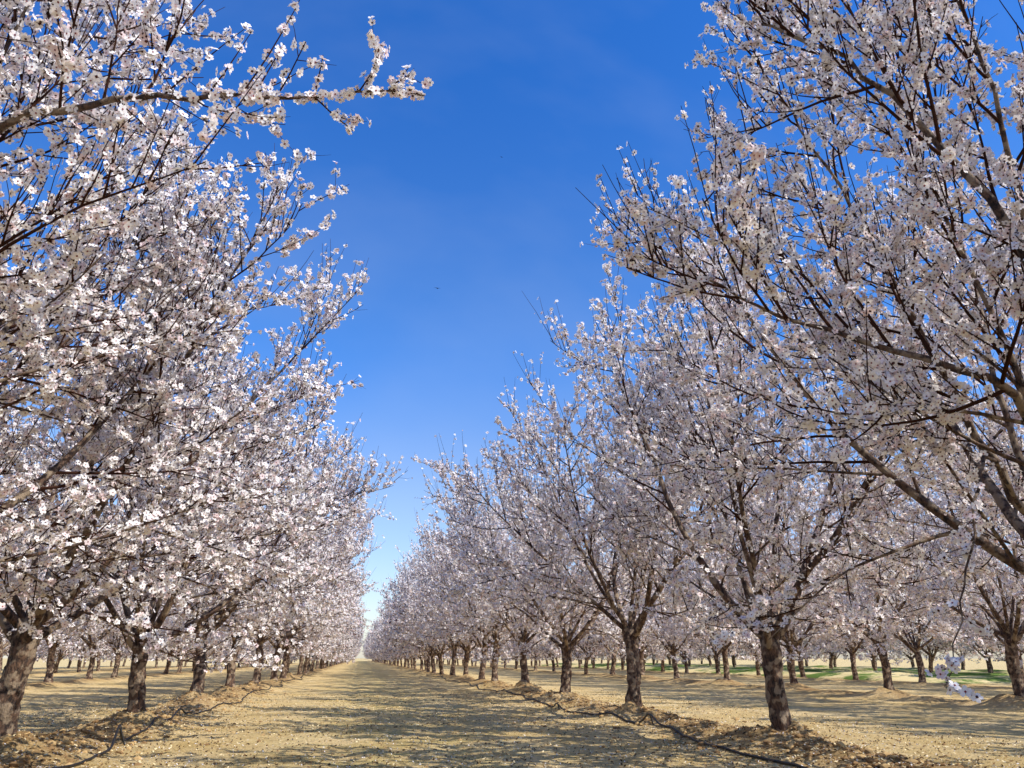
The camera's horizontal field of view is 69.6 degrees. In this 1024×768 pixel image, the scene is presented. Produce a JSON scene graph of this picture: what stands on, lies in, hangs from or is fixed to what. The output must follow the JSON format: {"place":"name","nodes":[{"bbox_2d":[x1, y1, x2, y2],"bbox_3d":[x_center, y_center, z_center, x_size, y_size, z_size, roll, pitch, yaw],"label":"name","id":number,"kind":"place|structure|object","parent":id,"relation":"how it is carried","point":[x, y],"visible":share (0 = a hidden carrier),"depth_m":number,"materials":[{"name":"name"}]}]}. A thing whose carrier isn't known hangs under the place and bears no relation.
{"place":"outdoors","nodes":[
{"label":"outdoors","id":0,"kind":"place"},
{"bbox_2d":[0,658,1023,767],"bbox_3d":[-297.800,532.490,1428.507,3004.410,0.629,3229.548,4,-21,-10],"label":"ground","id":1,"kind":"structure","parent":0,"point":[997,712],"depth_m":18.35,"materials":[{"name":"soil"}]},
{"bbox_2d":[0,462,72,643],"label":"almond tree","id":2,"kind":"object","parent":1,"relation":"on","point":[28,570],"visible":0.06,"depth_m":28.85,"materials":[{"name":"white plant"}]},
{"bbox_2d":[0,512,120,671],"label":"almond tree","id":3,"kind":"object","parent":1,"relation":"on","point":[62,636],"visible":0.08,"depth_m":35.10,"materials":[{"name":"white plant"}]},
{"bbox_2d":[4,502,152,682],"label":"almond tree","id":4,"kind":"object","parent":1,"relation":"on","point":[50,663],"visible":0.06,"depth_m":39.50,"materials":[{"name":"white plant"}]},
{"bbox_2d":[36,541,174,678],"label":"almond tree","id":5,"kind":"object","parent":1,"relation":"on","point":[100,636],"visible":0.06,"depth_m":45.38,"materials":[{"name":"white plant"}]},
{"bbox_2d":[51,674,309,767],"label":"drip irrigation hose","id":6,"kind":"object","parent":1,"relation":"on","point":[119,727],"visible":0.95,"depth_m":13.04,"materials":[{"name":"black"}]},
{"bbox_2d":[0,120,369,739],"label":"almond tree","id":7,"kind":"object","parent":1,"relation":"on","point":[18,667],"visible":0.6,"depth_m":11.04,"materials":[{"name":"white plant"}]},
{"bbox_2d":[8,410,380,692],"bbox_3d":[-9.824,4.539,23.010,10.710,10.095,8.279,12,-24,-30],"label":"almond tree","id":8,"kind":"object","parent":1,"relation":"on","point":[198,682],"visible":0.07,"depth_m":22.79,"materials":[{"name":"white plant"}]},
{"bbox_2d":[0,268,412,712],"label":"almond tree","id":9,"kind":"object","parent":1,"relation":"on","point":[136,688],"visible":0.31,"depth_m":15.96,"materials":[{"name":"white plant"}]},
{"bbox_2d":[0,0,433,641],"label":"almond tree","id":10,"kind":"object","parent":1,"relation":"on","point":[36,302],"visible":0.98,"depth_m":7.60,"materials":[{"name":"white plant"}]},
{"bbox_2d":[120,456,370,686],"bbox_3d":[-10.434,7.423,29.194,9.219,9.112,9.414,-10,-23,25],"label":"almond tree","id":11,"kind":"object","parent":1,"relation":"on","point":[230,677],"visible":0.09,"depth_m":29.79,"materials":[{"name":"white plant"}]},
{"bbox_2d":[157,493,396,683],"bbox_3d":[-11.618,9.229,35.464,9.710,10.205,9.847,-15,-25,35],"label":"almond tree","id":12,"kind":"object","parent":1,"relation":"on","point":[256,678],"visible":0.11,"depth_m":36.06,"materials":[{"name":"white plant"}]},
{"bbox_2d":[209,509,372,680],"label":"almond tree","id":13,"kind":"object","parent":1,"relation":"on","point":[281,645],"visible":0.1,"depth_m":40.58,"materials":[{"name":"white plant"}]},
{"bbox_2d":[222,560,364,673],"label":"almond tree","id":14,"kind":"object","parent":1,"relation":"on","point":[330,645],"visible":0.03,"depth_m":52.30,"materials":[{"name":"white plant"}]},
{"bbox_2d":[250,538,370,678],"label":"almond tree","id":15,"kind":"object","parent":1,"relation":"on","point":[286,657],"visible":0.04,"depth_m":46.87,"materials":[{"name":"white plant"}]},
{"bbox_2d":[389,545,500,675],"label":"almond tree","id":16,"kind":"object","parent":1,"relation":"on","point":[453,647],"visible":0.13,"depth_m":55.90,"materials":[{"name":"white plant"}]},
{"bbox_2d":[403,536,538,674],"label":"almond tree","id":17,"kind":"object","parent":1,"relation":"on","point":[467,649],"visible":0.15,"depth_m":49.08,"materials":[{"name":"white plant"}]},
{"bbox_2d":[410,509,556,679],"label":"almond tree","id":18,"kind":"object","parent":1,"relation":"on","point":[482,665],"visible":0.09,"depth_m":44.23,"materials":[{"name":"white plant"}]},
{"bbox_2d":[407,502,585,680],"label":"almond tree","id":19,"kind":"object","parent":1,"relation":"on","point":[496,637],"visible":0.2,"depth_m":36.94,"materials":[{"name":"white plant"}]},
{"bbox_2d":[0,680,1006,767],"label":"soil clods","id":20,"kind":"object","parent":1,"relation":"on","point":[18,763],"visible":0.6,"depth_m":12.34,"materials":[{"name":"brown soil"}]},
{"bbox_2d":[1,694,1018,767],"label":"fallen petals","id":21,"kind":"object","parent":1,"relation":"on","point":[510,741],"visible":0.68,"depth_m":12.68,"materials":[{"name":"white plant"}]},
{"bbox_2d":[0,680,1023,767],"bbox_3d":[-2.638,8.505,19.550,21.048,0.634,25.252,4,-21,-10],"label":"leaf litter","id":22,"kind":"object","parent":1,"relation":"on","point":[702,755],"visible":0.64,"depth_m":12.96,"materials":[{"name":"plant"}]},
{"bbox_2d":[3,544,1023,677],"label":"distant almond trees","id":23,"kind":"object","parent":1,"relation":"on","point":[382,643],"visible":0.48,"depth_m":66.98,"materials":[{"name":"white plant"}]},
{"bbox_2d":[429,467,621,682],"bbox_3d":[0.625,8.391,32.388,8.946,9.271,8.822,-12,-24,29],"label":"almond tree","id":24,"kind":"object","parent":1,"relation":"on","point":[524,638],"visible":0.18,"depth_m":31.20,"materials":[{"name":"white plant"}]},
{"bbox_2d":[414,433,693,692],"bbox_3d":[1.442,6.334,26.015,9.906,9.264,10.143,2,-21,-6],"label":"almond tree","id":25,"kind":"object","parent":1,"relation":"on","point":[567,645],"visible":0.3,"depth_m":25.67,"materials":[{"name":"white plant"}]},
{"bbox_2d":[411,336,820,706],"bbox_3d":[2.380,3.510,19.724,10.552,9.946,8.156,-12,-23,29],"label":"almond tree","id":26,"kind":"object","parent":1,"relation":"on","point":[631,628],"visible":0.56,"depth_m":18.91,"materials":[{"name":"white plant"}]},
{"bbox_2d":[427,674,807,767],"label":"drip irrigation hose","id":27,"kind":"object","parent":1,"relation":"on","point":[735,751],"visible":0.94,"depth_m":14.54,"materials":[{"name":"black"}]},
{"bbox_2d":[577,543,707,674],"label":"almond tree","id":28,"kind":"object","parent":1,"relation":"on","point":[642,653],"visible":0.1,"depth_m":51.49,"materials":[{"name":"white plant"}]},
{"bbox_2d":[604,548,734,677],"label":"almond tree","id":29,"kind":"object","parent":1,"relation":"on","point":[672,650],"visible":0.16,"depth_m":45.78,"materials":[{"name":"white plant"}]},
{"bbox_2d":[644,517,792,679],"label":"almond tree","id":30,"kind":"object","parent":1,"relation":"on","point":[724,648],"visible":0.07,"depth_m":39.56,"materials":[{"name":"white plant"}]},
{"bbox_2d":[523,180,1022,731],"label":"almond tree","id":31,"kind":"object","parent":1,"relation":"on","point":[767,578],"visible":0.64,"depth_m":13.24,"materials":[{"name":"white plant"}]},
{"bbox_2d":[681,502,873,682],"bbox_3d":[12.819,9.759,35.170,8.724,9.041,8.602,2,-21,-6],"label":"almond tree","id":32,"kind":"object","parent":1,"relation":"on","point":[791,664],"visible":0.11,"depth_m":33.72,"materials":[{"name":"white plant"}]},
{"bbox_2d":[575,0,1023,702],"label":"almond tree","id":33,"kind":"object","parent":1,"relation":"on","point":[883,374],"visible":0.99,"depth_m":7.03,"materials":[{"name":"white plant"}]},
{"bbox_2d":[786,538,917,679],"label":"almond tree","id":34,"kind":"object","parent":1,"relation":"on","point":[853,647],"visible":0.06,"depth_m":46.98,"materials":[{"name":"white plant"}]},
{"bbox_2d":[743,456,1011,689],"bbox_3d":[14.018,7.536,29.228,9.352,9.051,9.158,6,-21,-16],"label":"almond tree","id":35,"kind":"object","parent":1,"relation":"on","point":[878,639],"visible":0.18,"depth_m":28.08,"materials":[{"name":"white plant"}]},
{"bbox_2d":[805,376,1023,696],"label":"almond tree","id":36,"kind":"object","parent":1,"relation":"on","point":[1010,633],"visible":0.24,"depth_m":22.43,"materials":[{"name":"white plant"}]},
{"bbox_2d":[823,513,1011,682],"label":"almond tree","id":37,"kind":"object","parent":1,"relation":"on","point":[915,647],"visible":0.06,"depth_m":41.59,"materials":[{"name":"white plant"}]},
{"bbox_2d":[893,513,1023,678],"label":"almond tree","id":38,"kind":"object","parent":1,"relation":"on","point":[989,622],"visible":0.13,"depth_m":36.46,"materials":[{"name":"white plant"}]},
{"bbox_2d":[971,389,1023,542],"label":"almond tree","id":39,"kind":"object","parent":1,"relation":"on","point":[1012,536],"visible":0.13,"depth_m":17.55,"materials":[{"name":"white plant"}]},
{"bbox_2d":[983,558,1023,650],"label":"almond tree","id":40,"kind":"object","parent":1,"relation":"on","point":[1021,645],"visible":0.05,"depth_m":47.76,"materials":[{"name":"white plant"}]},
{"bbox_2d":[999,519,1023,603],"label":"almond tree","id":41,"kind":"object","parent":1,"relation":"on","point":[1019,543],"visible":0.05,"depth_m":34.41,"materials":[{"name":"white plant"}]},
{"bbox_2d":[0,0,1023,658],"label":"sky","id":42,"kind":"structure","parent":0,"point":[552,89],"materials":[{"name":"blue"}]},
{"bbox_2d":[533,663,1011,683],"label":"grass field","id":43,"kind":"structure","parent":0,"point":[911,675],"depth_m":59.02,"materials":[{"name":"green plant"}]}
]}

